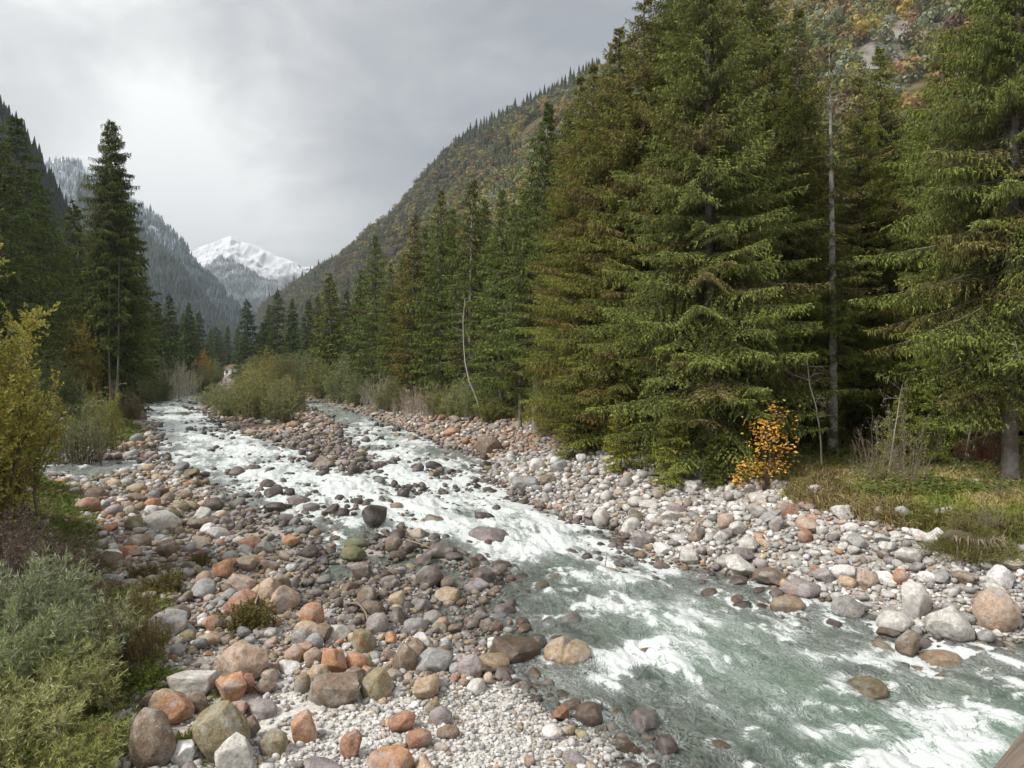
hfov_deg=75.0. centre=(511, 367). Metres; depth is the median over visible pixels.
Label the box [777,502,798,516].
boulder
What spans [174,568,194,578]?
boulder
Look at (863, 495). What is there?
green herb
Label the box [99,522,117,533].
boulder
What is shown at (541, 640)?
boulder
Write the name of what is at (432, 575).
boulder
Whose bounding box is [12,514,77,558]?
dry weeds
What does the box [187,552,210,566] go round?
leafy clump
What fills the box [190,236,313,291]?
snowy mountain
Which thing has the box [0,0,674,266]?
sky
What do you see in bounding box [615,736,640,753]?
boulder
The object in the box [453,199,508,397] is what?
spruce tree
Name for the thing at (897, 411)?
bare sapling
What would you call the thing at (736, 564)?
boulder
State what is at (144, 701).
boulder
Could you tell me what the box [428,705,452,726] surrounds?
boulder
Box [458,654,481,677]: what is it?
boulder
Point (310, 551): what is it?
boulder
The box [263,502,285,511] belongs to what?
boulder
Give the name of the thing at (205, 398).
willow shrub
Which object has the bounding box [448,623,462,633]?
boulder
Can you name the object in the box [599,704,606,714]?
boulder
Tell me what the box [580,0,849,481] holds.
spruce tree
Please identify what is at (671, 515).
boulder
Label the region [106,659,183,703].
green herb
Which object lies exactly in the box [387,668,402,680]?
boulder
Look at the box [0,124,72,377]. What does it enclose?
spruce tree
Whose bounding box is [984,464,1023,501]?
bush
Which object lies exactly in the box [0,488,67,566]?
dry weeds
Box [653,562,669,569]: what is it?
boulder
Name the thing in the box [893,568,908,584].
boulder
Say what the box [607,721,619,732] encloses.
boulder
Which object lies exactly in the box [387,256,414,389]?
spruce tree
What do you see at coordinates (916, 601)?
boulder
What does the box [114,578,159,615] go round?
brown herb
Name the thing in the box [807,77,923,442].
spruce tree
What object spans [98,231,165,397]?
spruce tree
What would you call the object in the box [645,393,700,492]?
young spruce
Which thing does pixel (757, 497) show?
boulder
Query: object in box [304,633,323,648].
boulder
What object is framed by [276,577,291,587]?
boulder
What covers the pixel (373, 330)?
spruce tree
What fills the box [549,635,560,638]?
boulder
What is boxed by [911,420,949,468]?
bush
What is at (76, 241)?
spruce tree
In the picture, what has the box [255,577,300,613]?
boulder
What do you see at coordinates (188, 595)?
boulder
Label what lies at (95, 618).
green herb
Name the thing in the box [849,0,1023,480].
spruce tree
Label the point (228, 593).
boulder
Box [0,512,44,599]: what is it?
dry weeds
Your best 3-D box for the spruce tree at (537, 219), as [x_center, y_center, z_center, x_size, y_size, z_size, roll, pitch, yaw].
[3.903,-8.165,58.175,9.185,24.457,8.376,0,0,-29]
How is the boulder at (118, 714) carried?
on the ground at (775, 759)
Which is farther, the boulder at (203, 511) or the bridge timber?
the boulder at (203, 511)
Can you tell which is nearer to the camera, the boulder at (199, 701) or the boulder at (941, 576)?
the boulder at (199, 701)
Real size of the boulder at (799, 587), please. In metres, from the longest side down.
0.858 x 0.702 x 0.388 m
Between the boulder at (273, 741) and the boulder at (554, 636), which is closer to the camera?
the boulder at (273, 741)
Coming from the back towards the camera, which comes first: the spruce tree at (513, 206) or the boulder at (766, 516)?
the spruce tree at (513, 206)
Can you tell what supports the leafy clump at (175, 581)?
on the ground at (775, 759)
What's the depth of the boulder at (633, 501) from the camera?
22.49 m
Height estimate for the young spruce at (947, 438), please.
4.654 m
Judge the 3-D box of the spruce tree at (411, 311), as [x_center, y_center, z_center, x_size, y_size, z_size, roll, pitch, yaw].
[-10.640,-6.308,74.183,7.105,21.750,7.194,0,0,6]
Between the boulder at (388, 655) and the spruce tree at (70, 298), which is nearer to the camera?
the boulder at (388, 655)
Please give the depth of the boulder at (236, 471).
31.32 m
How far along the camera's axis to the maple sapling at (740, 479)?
21.89 m
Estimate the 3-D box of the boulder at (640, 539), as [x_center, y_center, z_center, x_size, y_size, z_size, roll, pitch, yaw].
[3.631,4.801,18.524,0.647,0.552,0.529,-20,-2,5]
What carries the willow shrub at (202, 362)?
on the ground at (775, 759)
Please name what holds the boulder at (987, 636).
on the ground at (775, 759)
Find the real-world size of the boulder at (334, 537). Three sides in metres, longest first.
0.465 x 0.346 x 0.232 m
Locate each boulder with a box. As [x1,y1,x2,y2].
[74,497,101,511]
[83,487,106,497]
[90,726,114,754]
[98,550,123,567]
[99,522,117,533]
[101,574,123,581]
[104,549,122,553]
[112,710,136,739]
[118,578,137,585]
[119,545,141,557]
[120,663,142,673]
[124,515,143,530]
[125,534,152,546]
[126,483,147,492]
[127,492,147,501]
[128,707,175,767]
[137,412,146,419]
[138,691,152,706]
[142,591,156,599]
[144,498,160,505]
[144,510,181,529]
[144,644,159,654]
[148,688,170,707]
[149,608,187,635]
[152,422,162,427]
[154,690,194,724]
[156,539,179,557]
[160,521,180,534]
[163,506,180,517]
[166,670,221,696]
[171,500,189,511]
[171,739,194,766]
[172,605,190,619]
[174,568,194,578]
[177,508,184,516]
[179,629,195,641]
[182,590,195,601]
[184,468,200,478]
[187,518,209,528]
[188,692,207,713]
[191,578,215,599]
[192,564,203,576]
[192,700,250,762]
[193,507,211,518]
[193,536,210,548]
[195,570,212,582]
[198,633,221,645]
[200,522,216,533]
[203,497,223,511]
[205,614,223,630]
[206,527,230,538]
[211,558,233,579]
[214,732,254,767]
[215,671,246,701]
[216,640,268,679]
[220,588,235,601]
[220,589,256,614]
[223,616,232,628]
[226,573,256,590]
[228,466,244,478]
[228,499,245,509]
[232,700,248,714]
[235,555,256,571]
[237,544,253,553]
[238,536,261,548]
[244,464,260,470]
[244,673,254,693]
[246,698,276,719]
[247,715,260,738]
[248,554,265,565]
[253,541,272,553]
[253,627,265,637]
[254,680,276,694]
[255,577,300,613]
[258,728,287,756]
[259,669,279,681]
[260,560,279,571]
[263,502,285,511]
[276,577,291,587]
[279,659,299,674]
[282,534,299,547]
[284,644,305,662]
[285,495,310,508]
[291,629,309,643]
[291,709,317,743]
[294,620,316,630]
[294,673,310,693]
[297,642,312,651]
[299,602,323,623]
[301,545,318,557]
[303,647,321,664]
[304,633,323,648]
[307,623,331,641]
[307,664,328,681]
[308,672,358,707]
[311,456,334,468]
[321,648,346,672]
[329,535,340,542]
[329,624,350,640]
[339,729,361,758]
[340,546,365,561]
[341,581,356,591]
[343,536,368,547]
[345,651,368,667]
[346,667,364,684]
[347,624,355,631]
[350,562,371,580]
[350,600,363,607]
[351,628,376,653]
[357,585,376,600]
[360,667,392,701]
[361,600,384,614]
[362,665,372,676]
[366,612,387,633]
[368,744,414,767]
[381,575,400,589]
[383,651,395,660]
[385,535,402,551]
[385,631,397,643]
[387,590,404,605]
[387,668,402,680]
[388,528,405,538]
[388,710,415,732]
[389,606,405,624]
[392,642,417,670]
[398,542,413,553]
[403,617,426,633]
[405,728,431,748]
[406,637,425,656]
[407,528,425,539]
[413,674,439,699]
[414,552,431,567]
[414,599,430,611]
[414,632,431,649]
[415,565,443,586]
[416,647,452,672]
[423,514,443,521]
[423,610,441,623]
[425,699,439,712]
[426,542,456,558]
[428,533,439,540]
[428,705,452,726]
[431,622,446,634]
[434,586,459,602]
[434,616,448,626]
[436,724,459,739]
[439,676,447,689]
[443,427,460,435]
[445,552,463,560]
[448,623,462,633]
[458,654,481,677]
[463,577,489,593]
[465,678,484,694]
[468,526,508,545]
[468,556,479,566]
[473,566,495,583]
[473,611,488,620]
[474,434,502,453]
[475,553,486,562]
[479,617,502,632]
[479,652,509,673]
[491,563,507,572]
[491,636,540,664]
[492,560,511,568]
[493,603,515,615]
[493,611,507,620]
[493,667,510,680]
[504,667,514,675]
[511,475,539,488]
[515,573,528,581]
[515,617,528,624]
[517,623,530,633]
[520,678,532,689]
[528,667,540,680]
[529,458,544,469]
[531,633,544,637]
[532,616,542,624]
[533,636,546,648]
[535,581,549,593]
[540,474,557,485]
[540,617,556,627]
[541,678,553,689]
[541,724,561,739]
[543,636,590,672]
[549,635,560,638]
[550,460,567,471]
[552,706,568,720]
[556,689,570,699]
[560,698,580,714]
[562,749,586,764]
[575,701,602,727]
[583,509,594,519]
[591,694,608,704]
[592,507,609,526]
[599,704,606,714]
[602,567,618,578]
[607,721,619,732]
[609,537,624,542]
[610,707,624,722]
[613,560,626,569]
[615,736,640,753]
[619,475,632,486]
[619,761,642,767]
[620,521,634,533]
[621,708,630,718]
[626,517,640,528]
[627,496,641,506]
[629,509,642,521]
[631,531,653,548]
[631,707,658,735]
[634,647,661,668]
[639,499,657,509]
[647,752,661,762]
[653,542,671,554]
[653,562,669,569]
[656,734,678,756]
[660,510,682,520]
[667,503,687,512]
[680,547,698,563]
[685,480,699,492]
[688,526,704,541]
[696,745,708,757]
[703,759,714,767]
[713,531,729,543]
[717,513,734,529]
[725,554,755,575]
[728,521,745,534]
[728,575,747,588]
[731,547,753,559]
[739,536,757,551]
[748,492,768,502]
[749,505,767,518]
[752,567,786,585]
[759,510,781,523]
[768,587,782,597]
[769,515,783,531]
[770,595,806,614]
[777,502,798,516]
[781,577,821,598]
[796,515,818,532]
[797,529,811,542]
[806,484,823,493]
[812,568,835,582]
[826,618,842,630]
[830,505,854,520]
[831,564,855,578]
[831,595,864,621]
[845,676,887,706]
[847,533,866,548]
[857,569,878,589]
[869,638,894,656]
[873,533,889,541]
[876,571,896,584]
[876,610,913,632]
[876,627,899,639]
[878,541,896,551]
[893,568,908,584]
[894,506,910,518]
[894,547,922,562]
[895,629,919,659]
[901,581,931,619]
[910,529,925,541]
[915,571,934,582]
[916,649,968,674]
[919,637,930,648]
[923,527,942,549]
[925,605,974,642]
[931,506,954,514]
[933,570,948,582]
[951,571,974,584]
[967,646,985,660]
[972,587,1021,631]
[975,630,997,643]
[980,557,998,565]
[983,582,1005,591]
[985,564,1013,589]
[994,556,1023,569]
[1003,649,1018,659]
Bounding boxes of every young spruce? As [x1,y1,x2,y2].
[551,392,596,460]
[601,399,641,473]
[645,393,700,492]
[700,443,725,488]
[854,364,900,442]
[873,380,936,466]
[909,354,990,462]
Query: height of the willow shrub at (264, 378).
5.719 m
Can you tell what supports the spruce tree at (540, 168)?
on the ground at (775, 759)
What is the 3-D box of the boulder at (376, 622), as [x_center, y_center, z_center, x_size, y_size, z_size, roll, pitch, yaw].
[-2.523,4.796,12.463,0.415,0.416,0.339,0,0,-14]
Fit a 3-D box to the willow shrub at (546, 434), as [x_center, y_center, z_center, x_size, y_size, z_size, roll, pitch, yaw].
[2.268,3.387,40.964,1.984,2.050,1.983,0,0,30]
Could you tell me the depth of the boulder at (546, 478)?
26.89 m
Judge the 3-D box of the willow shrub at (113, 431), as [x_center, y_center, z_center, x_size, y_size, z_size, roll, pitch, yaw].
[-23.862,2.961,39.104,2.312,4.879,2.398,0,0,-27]
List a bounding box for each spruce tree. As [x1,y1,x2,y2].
[0,115,92,400]
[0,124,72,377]
[0,187,103,399]
[46,199,100,392]
[67,118,157,399]
[76,254,119,390]
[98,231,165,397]
[146,301,181,391]
[151,293,189,387]
[168,313,195,381]
[173,303,204,385]
[190,311,212,377]
[203,329,214,361]
[208,326,225,377]
[214,330,225,374]
[222,326,234,361]
[228,299,262,380]
[230,328,243,364]
[238,329,251,363]
[254,322,266,354]
[257,305,279,362]
[263,290,290,361]
[277,299,302,367]
[293,299,319,366]
[303,294,331,370]
[306,272,353,393]
[334,290,356,376]
[335,269,373,393]
[343,235,404,398]
[367,262,409,396]
[380,215,445,401]
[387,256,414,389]
[393,227,451,398]
[401,190,466,403]
[405,250,442,385]
[418,209,480,398]
[431,180,512,392]
[437,227,466,387]
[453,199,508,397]
[459,208,504,391]
[461,189,529,418]
[475,102,565,432]
[482,203,529,406]
[493,200,536,429]
[503,194,534,398]
[513,75,596,439]
[513,121,583,438]
[516,111,576,345]
[517,134,562,396]
[519,64,632,449]
[520,26,687,455]
[527,128,583,409]
[546,108,627,442]
[556,0,713,450]
[563,0,785,450]
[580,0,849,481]
[676,0,884,451]
[734,7,890,446]
[782,98,845,401]
[790,42,887,454]
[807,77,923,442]
[816,46,948,439]
[843,33,1023,451]
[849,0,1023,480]
[876,112,935,414]
[900,33,1023,449]
[916,0,1023,445]
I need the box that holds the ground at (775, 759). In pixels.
[5,377,1023,767]
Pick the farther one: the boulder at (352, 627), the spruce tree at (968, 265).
the spruce tree at (968, 265)
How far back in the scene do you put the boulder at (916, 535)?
15.55 m
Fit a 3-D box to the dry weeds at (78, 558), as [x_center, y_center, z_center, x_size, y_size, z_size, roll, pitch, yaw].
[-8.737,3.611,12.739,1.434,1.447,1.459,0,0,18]
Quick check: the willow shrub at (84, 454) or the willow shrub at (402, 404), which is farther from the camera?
the willow shrub at (402, 404)
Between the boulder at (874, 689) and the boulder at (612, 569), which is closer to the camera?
the boulder at (874, 689)
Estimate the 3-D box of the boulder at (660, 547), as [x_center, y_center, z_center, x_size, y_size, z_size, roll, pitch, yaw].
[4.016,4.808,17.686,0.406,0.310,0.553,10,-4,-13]
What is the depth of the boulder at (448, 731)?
8.82 m
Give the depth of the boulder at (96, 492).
24.33 m
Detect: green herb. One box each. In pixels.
[44,709,132,763]
[70,602,114,633]
[98,703,140,736]
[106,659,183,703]
[176,728,194,744]
[207,689,220,701]
[856,492,871,506]
[886,493,900,503]
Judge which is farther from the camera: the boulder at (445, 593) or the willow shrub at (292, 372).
the willow shrub at (292, 372)
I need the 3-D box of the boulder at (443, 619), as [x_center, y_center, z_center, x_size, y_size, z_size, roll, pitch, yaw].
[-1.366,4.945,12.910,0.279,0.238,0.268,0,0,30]
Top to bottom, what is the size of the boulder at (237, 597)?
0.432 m
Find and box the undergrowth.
[517,401,1023,497]
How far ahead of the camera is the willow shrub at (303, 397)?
75.85 m
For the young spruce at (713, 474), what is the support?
on the ground at (775, 759)
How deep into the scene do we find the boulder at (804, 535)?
16.70 m
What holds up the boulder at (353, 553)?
on the ground at (775, 759)
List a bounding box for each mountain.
[46,159,254,342]
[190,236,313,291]
[265,0,1002,314]
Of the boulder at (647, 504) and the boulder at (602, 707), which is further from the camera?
the boulder at (647, 504)
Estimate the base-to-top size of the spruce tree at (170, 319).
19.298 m
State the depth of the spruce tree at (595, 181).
31.32 m
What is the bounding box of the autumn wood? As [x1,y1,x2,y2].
[253,0,1007,345]
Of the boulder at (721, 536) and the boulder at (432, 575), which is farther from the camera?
the boulder at (721, 536)
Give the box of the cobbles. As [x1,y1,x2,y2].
[0,387,1023,767]
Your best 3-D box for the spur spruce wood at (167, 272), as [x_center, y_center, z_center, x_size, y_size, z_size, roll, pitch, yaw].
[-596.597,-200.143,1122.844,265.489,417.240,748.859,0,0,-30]
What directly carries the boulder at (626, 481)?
on the ground at (775, 759)
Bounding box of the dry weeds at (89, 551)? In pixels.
[50,531,107,579]
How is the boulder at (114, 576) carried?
on the ground at (775, 759)
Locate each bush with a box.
[844,407,899,481]
[866,390,935,472]
[880,421,932,489]
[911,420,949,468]
[949,423,1023,466]
[972,483,1009,531]
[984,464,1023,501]
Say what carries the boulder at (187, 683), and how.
on the ground at (775, 759)
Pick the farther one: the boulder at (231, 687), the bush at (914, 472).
the bush at (914, 472)
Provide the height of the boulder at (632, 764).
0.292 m
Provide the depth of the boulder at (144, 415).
64.07 m
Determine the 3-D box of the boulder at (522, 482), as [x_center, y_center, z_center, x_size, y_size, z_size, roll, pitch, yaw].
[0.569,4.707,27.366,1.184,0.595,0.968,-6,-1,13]
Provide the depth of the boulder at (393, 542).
18.05 m
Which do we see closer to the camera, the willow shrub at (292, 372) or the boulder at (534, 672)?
the boulder at (534, 672)
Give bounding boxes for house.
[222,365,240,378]
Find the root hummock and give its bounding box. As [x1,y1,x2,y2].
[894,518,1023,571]
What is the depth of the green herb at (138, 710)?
8.85 m
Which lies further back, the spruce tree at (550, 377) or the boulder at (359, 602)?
the spruce tree at (550, 377)
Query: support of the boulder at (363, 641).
on the ground at (775, 759)
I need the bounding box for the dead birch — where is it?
[451,297,481,419]
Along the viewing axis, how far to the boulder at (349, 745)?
8.31 m
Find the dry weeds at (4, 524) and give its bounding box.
[0,500,26,559]
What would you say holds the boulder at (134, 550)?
on the ground at (775, 759)
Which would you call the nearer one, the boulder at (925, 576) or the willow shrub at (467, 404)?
the boulder at (925, 576)
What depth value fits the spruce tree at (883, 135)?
32.62 m
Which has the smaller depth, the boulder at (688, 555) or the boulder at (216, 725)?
the boulder at (216, 725)
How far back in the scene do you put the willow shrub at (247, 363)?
164.26 m
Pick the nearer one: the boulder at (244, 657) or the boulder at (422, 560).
the boulder at (244, 657)
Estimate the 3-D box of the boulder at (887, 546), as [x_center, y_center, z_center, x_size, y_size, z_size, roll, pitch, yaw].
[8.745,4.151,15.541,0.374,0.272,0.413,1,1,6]
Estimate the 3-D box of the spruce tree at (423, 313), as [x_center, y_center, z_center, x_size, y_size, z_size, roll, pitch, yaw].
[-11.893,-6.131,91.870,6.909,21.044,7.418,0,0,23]
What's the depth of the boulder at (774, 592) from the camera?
14.66 m
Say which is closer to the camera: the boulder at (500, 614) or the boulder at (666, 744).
the boulder at (666, 744)
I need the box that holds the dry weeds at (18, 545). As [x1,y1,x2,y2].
[0,511,54,573]
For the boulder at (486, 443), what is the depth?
38.05 m
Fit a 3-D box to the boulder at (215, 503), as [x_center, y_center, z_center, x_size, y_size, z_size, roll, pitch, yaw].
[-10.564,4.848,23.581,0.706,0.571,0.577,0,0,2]
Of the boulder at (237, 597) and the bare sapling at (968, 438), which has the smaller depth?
the boulder at (237, 597)
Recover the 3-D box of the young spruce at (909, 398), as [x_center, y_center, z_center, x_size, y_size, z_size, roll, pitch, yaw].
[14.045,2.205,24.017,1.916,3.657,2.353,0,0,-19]
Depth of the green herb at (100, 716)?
8.39 m
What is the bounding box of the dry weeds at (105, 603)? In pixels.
[83,585,122,625]
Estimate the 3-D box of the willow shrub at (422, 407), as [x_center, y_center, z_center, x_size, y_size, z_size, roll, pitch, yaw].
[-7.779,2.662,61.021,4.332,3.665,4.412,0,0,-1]
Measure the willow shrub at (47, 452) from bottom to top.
4.325 m
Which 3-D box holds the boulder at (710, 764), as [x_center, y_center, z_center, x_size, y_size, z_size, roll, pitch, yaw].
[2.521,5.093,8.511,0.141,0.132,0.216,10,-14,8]
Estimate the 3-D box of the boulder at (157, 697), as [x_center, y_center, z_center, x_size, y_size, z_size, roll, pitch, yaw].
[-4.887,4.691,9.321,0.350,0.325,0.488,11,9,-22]
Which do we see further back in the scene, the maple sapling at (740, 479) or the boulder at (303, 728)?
the maple sapling at (740, 479)
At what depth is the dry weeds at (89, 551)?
14.37 m
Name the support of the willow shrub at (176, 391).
on the ground at (775, 759)
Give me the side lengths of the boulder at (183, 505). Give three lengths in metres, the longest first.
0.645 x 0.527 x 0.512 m
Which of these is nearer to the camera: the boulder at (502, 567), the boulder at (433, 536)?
the boulder at (502, 567)
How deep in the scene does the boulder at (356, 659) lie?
10.82 m
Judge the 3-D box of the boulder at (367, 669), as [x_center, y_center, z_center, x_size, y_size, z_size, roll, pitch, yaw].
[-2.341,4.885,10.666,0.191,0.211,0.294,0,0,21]
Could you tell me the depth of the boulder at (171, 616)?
11.83 m
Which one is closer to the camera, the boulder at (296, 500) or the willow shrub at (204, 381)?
the boulder at (296, 500)
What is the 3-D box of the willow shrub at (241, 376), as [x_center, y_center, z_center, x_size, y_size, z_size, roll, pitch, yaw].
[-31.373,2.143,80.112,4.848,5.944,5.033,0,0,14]
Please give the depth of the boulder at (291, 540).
18.64 m
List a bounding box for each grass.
[0,388,183,767]
[419,397,1023,544]
[634,439,1023,543]
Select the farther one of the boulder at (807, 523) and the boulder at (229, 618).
the boulder at (807, 523)
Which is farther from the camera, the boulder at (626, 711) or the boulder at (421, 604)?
the boulder at (421, 604)
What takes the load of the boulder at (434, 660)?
on the ground at (775, 759)
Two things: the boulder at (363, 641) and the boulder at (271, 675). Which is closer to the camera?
the boulder at (271, 675)
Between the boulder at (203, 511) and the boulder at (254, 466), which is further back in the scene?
the boulder at (254, 466)
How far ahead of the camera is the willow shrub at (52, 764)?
7.44 m
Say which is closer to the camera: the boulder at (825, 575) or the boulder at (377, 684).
the boulder at (377, 684)
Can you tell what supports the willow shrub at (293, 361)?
on the ground at (775, 759)
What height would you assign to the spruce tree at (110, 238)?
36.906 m
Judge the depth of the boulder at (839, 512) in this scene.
17.33 m
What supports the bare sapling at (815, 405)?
on the ground at (775, 759)
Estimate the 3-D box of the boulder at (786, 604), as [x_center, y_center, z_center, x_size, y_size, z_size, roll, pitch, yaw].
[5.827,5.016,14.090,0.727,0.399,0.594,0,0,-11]
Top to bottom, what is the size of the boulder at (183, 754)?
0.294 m
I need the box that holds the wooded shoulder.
[214,256,273,309]
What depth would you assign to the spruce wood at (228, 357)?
260.07 m
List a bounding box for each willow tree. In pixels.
[0,243,72,539]
[0,334,57,519]
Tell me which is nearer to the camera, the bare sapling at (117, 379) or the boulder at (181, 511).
the boulder at (181, 511)
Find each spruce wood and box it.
[0,292,335,385]
[45,156,260,339]
[74,171,249,353]
[204,254,280,312]
[256,29,674,346]
[288,246,1021,400]
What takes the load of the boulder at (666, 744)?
on the ground at (775, 759)
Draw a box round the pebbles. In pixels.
[115,587,665,767]
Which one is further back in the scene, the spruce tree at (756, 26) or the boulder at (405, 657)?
the spruce tree at (756, 26)
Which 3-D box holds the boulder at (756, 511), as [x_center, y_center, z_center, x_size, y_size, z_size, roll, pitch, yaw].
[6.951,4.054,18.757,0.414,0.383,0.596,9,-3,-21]
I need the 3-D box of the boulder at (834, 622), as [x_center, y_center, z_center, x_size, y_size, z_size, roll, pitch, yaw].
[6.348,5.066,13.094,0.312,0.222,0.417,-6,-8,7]
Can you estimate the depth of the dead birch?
51.98 m
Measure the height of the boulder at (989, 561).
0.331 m
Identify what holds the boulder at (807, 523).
on the ground at (775, 759)
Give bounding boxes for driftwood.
[345,602,367,619]
[405,539,438,550]
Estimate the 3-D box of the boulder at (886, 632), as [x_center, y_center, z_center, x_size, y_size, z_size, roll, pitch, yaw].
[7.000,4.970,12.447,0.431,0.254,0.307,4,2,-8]
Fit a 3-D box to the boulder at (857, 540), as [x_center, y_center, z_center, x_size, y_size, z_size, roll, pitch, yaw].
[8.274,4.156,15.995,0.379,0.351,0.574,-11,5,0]
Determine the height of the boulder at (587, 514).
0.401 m
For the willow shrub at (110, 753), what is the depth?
7.72 m
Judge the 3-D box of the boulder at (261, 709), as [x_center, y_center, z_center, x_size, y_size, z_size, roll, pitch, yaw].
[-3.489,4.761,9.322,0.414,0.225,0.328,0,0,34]
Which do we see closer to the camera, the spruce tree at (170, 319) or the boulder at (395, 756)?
the boulder at (395, 756)
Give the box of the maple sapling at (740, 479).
[723,399,799,490]
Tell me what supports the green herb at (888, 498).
on the ground at (775, 759)
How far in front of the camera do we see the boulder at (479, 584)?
14.84 m
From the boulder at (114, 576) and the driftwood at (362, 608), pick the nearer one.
the driftwood at (362, 608)
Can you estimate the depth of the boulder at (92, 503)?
22.38 m
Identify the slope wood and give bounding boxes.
[0,94,200,375]
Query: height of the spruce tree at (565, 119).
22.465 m
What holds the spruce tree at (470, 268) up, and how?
on the ground at (775, 759)
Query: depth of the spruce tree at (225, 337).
359.96 m
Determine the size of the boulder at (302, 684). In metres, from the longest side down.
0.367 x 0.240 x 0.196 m
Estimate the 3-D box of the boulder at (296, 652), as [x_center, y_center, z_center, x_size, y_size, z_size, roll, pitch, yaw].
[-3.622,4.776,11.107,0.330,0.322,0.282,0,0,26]
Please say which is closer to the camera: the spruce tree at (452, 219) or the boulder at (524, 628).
the boulder at (524, 628)
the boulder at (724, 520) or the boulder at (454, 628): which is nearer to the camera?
the boulder at (454, 628)
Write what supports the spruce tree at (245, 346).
on the ground at (775, 759)
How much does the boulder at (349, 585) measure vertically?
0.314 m
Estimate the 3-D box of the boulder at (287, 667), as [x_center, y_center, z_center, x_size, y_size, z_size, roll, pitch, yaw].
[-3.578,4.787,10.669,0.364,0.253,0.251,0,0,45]
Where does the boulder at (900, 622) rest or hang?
on the ground at (775, 759)
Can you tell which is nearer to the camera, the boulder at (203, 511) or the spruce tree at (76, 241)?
the boulder at (203, 511)
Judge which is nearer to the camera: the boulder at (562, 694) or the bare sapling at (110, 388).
the boulder at (562, 694)
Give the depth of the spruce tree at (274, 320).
164.56 m
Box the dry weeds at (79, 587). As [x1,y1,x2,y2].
[27,567,108,613]
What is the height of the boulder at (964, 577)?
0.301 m
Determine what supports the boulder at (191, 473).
on the ground at (775, 759)
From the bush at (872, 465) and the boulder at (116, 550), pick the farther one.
the bush at (872, 465)
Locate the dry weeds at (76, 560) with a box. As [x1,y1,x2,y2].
[46,542,94,578]
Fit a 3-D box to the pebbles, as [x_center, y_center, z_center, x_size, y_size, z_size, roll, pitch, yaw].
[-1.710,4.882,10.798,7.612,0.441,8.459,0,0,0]
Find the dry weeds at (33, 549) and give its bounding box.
[0,528,78,611]
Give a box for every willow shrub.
[0,538,105,644]
[0,590,94,701]
[0,635,130,740]
[0,660,92,767]
[0,710,135,767]
[0,726,113,767]
[5,581,145,677]
[12,377,63,482]
[18,346,93,415]
[32,327,89,401]
[39,384,119,469]
[51,306,105,399]
[84,380,127,450]
[112,393,147,419]
[121,376,163,404]
[145,370,175,402]
[154,348,194,399]
[169,358,203,397]
[183,365,216,393]
[192,349,212,374]
[192,363,222,387]
[192,382,230,406]
[203,380,249,416]
[206,357,221,382]
[209,359,229,383]
[226,368,277,420]
[227,363,271,400]
[228,363,253,384]
[234,354,257,380]
[237,355,271,378]
[240,362,292,403]
[248,347,283,384]
[258,354,285,374]
[258,377,305,423]
[266,349,310,402]
[272,351,306,376]
[279,372,311,410]
[285,349,322,393]
[298,358,342,398]
[321,351,367,403]
[339,373,374,406]
[356,370,404,412]
[370,375,413,411]
[389,384,427,414]
[404,377,443,417]
[422,382,458,416]
[439,376,478,419]
[455,372,494,419]
[469,395,513,422]
[534,418,559,437]
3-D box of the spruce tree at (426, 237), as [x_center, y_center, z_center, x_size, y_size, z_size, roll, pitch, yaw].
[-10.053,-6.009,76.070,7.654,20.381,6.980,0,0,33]
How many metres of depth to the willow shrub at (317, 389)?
103.14 m
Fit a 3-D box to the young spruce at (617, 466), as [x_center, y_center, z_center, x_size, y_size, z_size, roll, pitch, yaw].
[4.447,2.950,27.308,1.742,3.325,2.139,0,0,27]
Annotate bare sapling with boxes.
[101,259,113,397]
[114,273,119,401]
[790,356,832,464]
[882,365,912,472]
[965,416,990,457]
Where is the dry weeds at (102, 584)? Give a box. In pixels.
[73,563,119,600]
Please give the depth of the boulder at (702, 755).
8.79 m
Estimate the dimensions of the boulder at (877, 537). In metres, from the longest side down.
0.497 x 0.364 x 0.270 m
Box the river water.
[32,393,1023,767]
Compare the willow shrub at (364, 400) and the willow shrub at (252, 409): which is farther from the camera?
the willow shrub at (364, 400)
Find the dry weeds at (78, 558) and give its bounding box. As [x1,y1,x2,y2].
[13,521,100,583]
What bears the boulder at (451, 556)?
in the river water
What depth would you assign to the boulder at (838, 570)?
14.87 m
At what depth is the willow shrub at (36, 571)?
10.41 m
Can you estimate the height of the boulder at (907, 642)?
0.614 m
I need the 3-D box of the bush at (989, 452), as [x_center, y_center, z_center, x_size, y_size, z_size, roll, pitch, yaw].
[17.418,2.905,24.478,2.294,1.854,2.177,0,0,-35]
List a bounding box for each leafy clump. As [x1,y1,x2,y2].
[118,564,160,578]
[138,564,188,595]
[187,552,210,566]
[212,595,280,635]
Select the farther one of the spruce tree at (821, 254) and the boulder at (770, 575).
the spruce tree at (821, 254)
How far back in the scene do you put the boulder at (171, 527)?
19.40 m
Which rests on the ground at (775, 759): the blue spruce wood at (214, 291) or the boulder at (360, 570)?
the boulder at (360, 570)
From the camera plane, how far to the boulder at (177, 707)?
8.92 m
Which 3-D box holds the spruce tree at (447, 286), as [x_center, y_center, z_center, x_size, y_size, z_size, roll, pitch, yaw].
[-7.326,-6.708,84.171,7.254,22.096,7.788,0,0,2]
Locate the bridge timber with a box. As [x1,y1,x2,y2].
[994,731,1023,767]
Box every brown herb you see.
[63,647,129,710]
[73,592,145,677]
[99,586,160,682]
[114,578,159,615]
[132,595,175,659]
[941,504,976,531]

